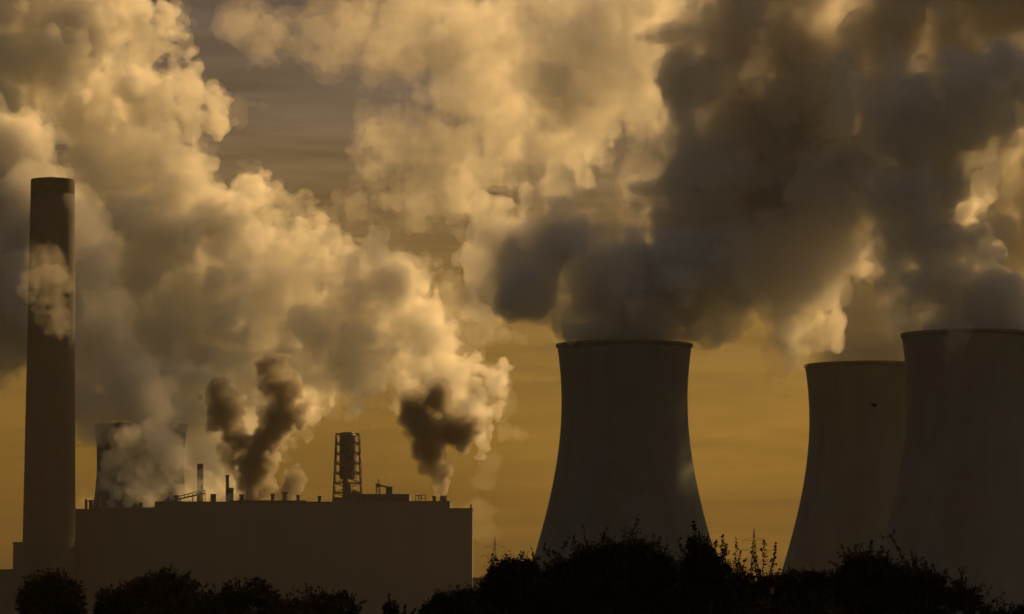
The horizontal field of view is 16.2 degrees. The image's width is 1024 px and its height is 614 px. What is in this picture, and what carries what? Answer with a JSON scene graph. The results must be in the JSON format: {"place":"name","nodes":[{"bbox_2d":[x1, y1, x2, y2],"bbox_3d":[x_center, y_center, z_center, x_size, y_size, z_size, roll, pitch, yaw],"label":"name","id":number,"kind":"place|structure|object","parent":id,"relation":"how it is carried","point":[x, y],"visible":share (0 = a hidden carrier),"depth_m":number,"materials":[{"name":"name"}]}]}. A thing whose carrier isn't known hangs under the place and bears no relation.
{"place":"outdoors","nodes":[
{"label":"outdoors","id":0,"kind":"place"},
{"bbox_2d":[0,569,12,613],"bbox_3d":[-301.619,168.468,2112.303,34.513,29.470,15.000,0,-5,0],"label":"shed","id":1,"kind":"structure","parent":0,"point":[6,585],"depth_m":2105.52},
{"bbox_2d":[75,464,473,613],"bbox_3d":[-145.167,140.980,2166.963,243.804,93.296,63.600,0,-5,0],"label":"boiler house","id":2,"kind":"structure","parent":0,"point":[374,550],"depth_m":2135.78,"materials":[{"name":"concrete"}]},
{"bbox_2d":[332,432,362,496],"bbox_3d":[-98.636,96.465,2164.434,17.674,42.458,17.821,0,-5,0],"label":"lattice framed stack","id":3,"kind":"object","parent":2,"relation":"on","point":[348,444],"visible":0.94,"depth_m":2160.30,"materials":[{"name":"grey metal"}]},
{"bbox_2d":[381,593,415,613],"bbox_3d":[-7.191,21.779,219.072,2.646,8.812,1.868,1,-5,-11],"label":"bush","id":4,"kind":"object","parent":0,"point":[387,608],"visible":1,"depth_m":219.11,"materials":[{"name":"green plant"}]},
{"bbox_2d":[473,577,483,591],"bbox_3d":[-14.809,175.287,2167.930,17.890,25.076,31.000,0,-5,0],"label":"shed","id":5,"kind":"structure","parent":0,"point":[474,582],"depth_m":2153.66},
{"bbox_2d":[0,0,1023,580],"label":"sky","id":6,"kind":"structure","parent":0,"point":[299,224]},
{"bbox_2d":[534,339,712,572],"bbox_3d":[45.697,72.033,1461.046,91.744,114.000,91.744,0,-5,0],"label":"cooling tower","id":7,"kind":"structure","parent":0,"point":[624,458],"depth_m":1439.15,"materials":[{"name":"concrete"}]},
{"bbox_2d":[770,360,906,609],"bbox_3d":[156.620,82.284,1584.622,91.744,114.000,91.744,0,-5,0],"label":"cooling tower","id":8,"kind":"structure","parent":0,"point":[855,449],"depth_m":1562.45,"materials":[{"name":"concrete"}]},
{"label":"ground","id":9,"kind":"structure","parent":0,"visible":0},
{"bbox_2d":[12,542,24,613],"bbox_3d":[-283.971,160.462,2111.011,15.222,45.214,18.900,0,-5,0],"label":"chimney base block","id":10,"kind":"structure","parent":9,"relation":"on","point":[18,560],"depth_m":2102.54,"materials":[{"name":"grey concrete"}]},
{"bbox_2d":[23,177,74,590],"bbox_3d":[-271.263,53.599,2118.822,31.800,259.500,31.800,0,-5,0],"label":"chimney","id":11,"kind":"object","parent":9,"relation":"on","point":[49,506],"visible":0.94,"depth_m":2108.36,"materials":[{"name":"concrete"}]},
{"bbox_2d":[14,567,88,613],"bbox_3d":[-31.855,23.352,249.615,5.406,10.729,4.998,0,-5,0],"label":"round tree","id":12,"kind":"object","parent":9,"relation":"on","point":[49,592],"visible":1,"depth_m":248.63,"materials":[{"name":"black plant"}]},
{"bbox_2d":[93,422,187,508],"bbox_3d":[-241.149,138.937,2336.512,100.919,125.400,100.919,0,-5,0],"label":"cooling tower","id":13,"kind":"structure","parent":9,"relation":"on","point":[140,462],"depth_m":2314.39,"materials":[{"name":"concrete"}]},
{"bbox_2d":[93,564,214,613],"bbox_3d":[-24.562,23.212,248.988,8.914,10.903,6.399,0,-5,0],"label":"broad tree","id":14,"kind":"object","parent":9,"relation":"on","point":[158,593],"visible":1,"depth_m":248.58,"materials":[{"name":"black plant"}]},
{"bbox_2d":[198,575,289,613],"bbox_3d":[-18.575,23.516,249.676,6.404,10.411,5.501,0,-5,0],"label":"knobbly tree","id":15,"kind":"object","parent":9,"relation":"on","point":[227,599],"visible":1,"depth_m":248.70,"materials":[{"name":"black plant"}]},
{"bbox_2d":[268,583,367,613],"bbox_3d":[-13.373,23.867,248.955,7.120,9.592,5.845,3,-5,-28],"label":"hedge bush","id":16,"kind":"object","parent":9,"relation":"on","point":[336,603],"visible":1,"depth_m":248.47,"materials":[{"name":"black plant"}]},
{"bbox_2d":[417,582,485,613],"bbox_3d":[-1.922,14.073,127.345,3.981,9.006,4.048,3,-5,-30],"label":"hedge","id":17,"kind":"object","parent":9,"relation":"on","point":[457,602],"visible":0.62,"depth_m":127.14,"materials":[{"name":"black plant"}]},
{"bbox_2d":[482,537,504,565],"bbox_3d":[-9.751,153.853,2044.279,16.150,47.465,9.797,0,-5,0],"label":"electricity pylon","id":18,"kind":"object","parent":9,"relation":"on","point":[495,544],"visible":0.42,"depth_m":2045.23,"materials":[{"name":"grey metal"}]},
{"bbox_2d":[468,546,545,613],"bbox_3d":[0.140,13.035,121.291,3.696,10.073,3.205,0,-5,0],"label":"rounded bush","id":19,"kind":"object","parent":9,"relation":"on","point":[504,589],"visible":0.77,"depth_m":121.22,"materials":[{"name":"black plant"}]},
{"bbox_2d":[525,518,684,613],"bbox_3d":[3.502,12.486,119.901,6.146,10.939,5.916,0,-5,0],"label":"bush","id":20,"kind":"object","parent":9,"relation":"on","point":[628,577],"visible":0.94,"depth_m":118.99,"materials":[{"name":"black plant"}]},
{"bbox_2d":[661,520,745,613],"bbox_3d":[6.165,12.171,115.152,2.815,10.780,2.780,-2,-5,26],"label":"spired bush","id":21,"kind":"object","parent":9,"relation":"on","point":[704,586],"visible":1,"depth_m":115.32,"materials":[{"name":"black plant"}]},
{"bbox_2d":[737,530,768,580],"bbox_3d":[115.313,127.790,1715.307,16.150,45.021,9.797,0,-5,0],"label":"electricity pylon","id":22,"kind":"object","parent":9,"relation":"on","point":[752,549],"visible":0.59,"depth_m":1716.14,"materials":[{"name":"grey metal"}]},
{"bbox_2d":[717,534,799,613],"bbox_3d":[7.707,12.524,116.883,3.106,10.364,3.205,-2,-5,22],"label":"open shrub","id":23,"kind":"object","parent":9,"relation":"on","point":[749,591],"visible":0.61,"depth_m":117.31,"materials":[{"name":"black plant"}]},
{"bbox_2d":[760,564,839,613],"bbox_3d":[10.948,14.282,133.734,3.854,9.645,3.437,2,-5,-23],"label":"hedge","id":24,"kind":"object","parent":9,"relation":"on","point":[811,592],"visible":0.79,"depth_m":134.22,"materials":[{"name":"black plant"}]},
{"bbox_2d":[822,540,910,613],"bbox_3d":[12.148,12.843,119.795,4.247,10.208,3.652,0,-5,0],"label":"bristly bush","id":25,"kind":"object","parent":9,"relation":"on","point":[867,584],"visible":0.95,"depth_m":119.21,"materials":[{"name":"black plant"}]},
{"bbox_2d":[880,529,962,613],"bbox_3d":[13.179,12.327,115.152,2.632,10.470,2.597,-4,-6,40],"label":"stemmed shrub","id":26,"kind":"object","parent":9,"relation":"on","point":[921,591],"visible":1,"depth_m":115.39,"materials":[{"name":"black plant"}]},
{"bbox_2d":[880,328,1023,613],"bbox_3d":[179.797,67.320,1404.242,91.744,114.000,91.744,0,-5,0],"label":"cooling tower","id":27,"kind":"structure","parent":9,"relation":"on","point":[958,501],"depth_m":1381.03,"materials":[{"name":"concrete"}]},
{"bbox_2d":[940,567,1011,613],"bbox_3d":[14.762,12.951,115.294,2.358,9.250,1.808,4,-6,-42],"label":"twiggy shrub","id":28,"kind":"object","parent":9,"relation":"on","point":[967,599],"visible":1,"depth_m":115.43,"materials":[{"name":"black plant"}]},
{"bbox_2d":[981,598,1023,613],"bbox_3d":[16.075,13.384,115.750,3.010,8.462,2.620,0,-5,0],"label":"corner hedge","id":29,"kind":"object","parent":9,"relation":"on","point":[1018,609],"visible":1,"depth_m":115.49,"materials":[{"name":"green plant"}]}
]}

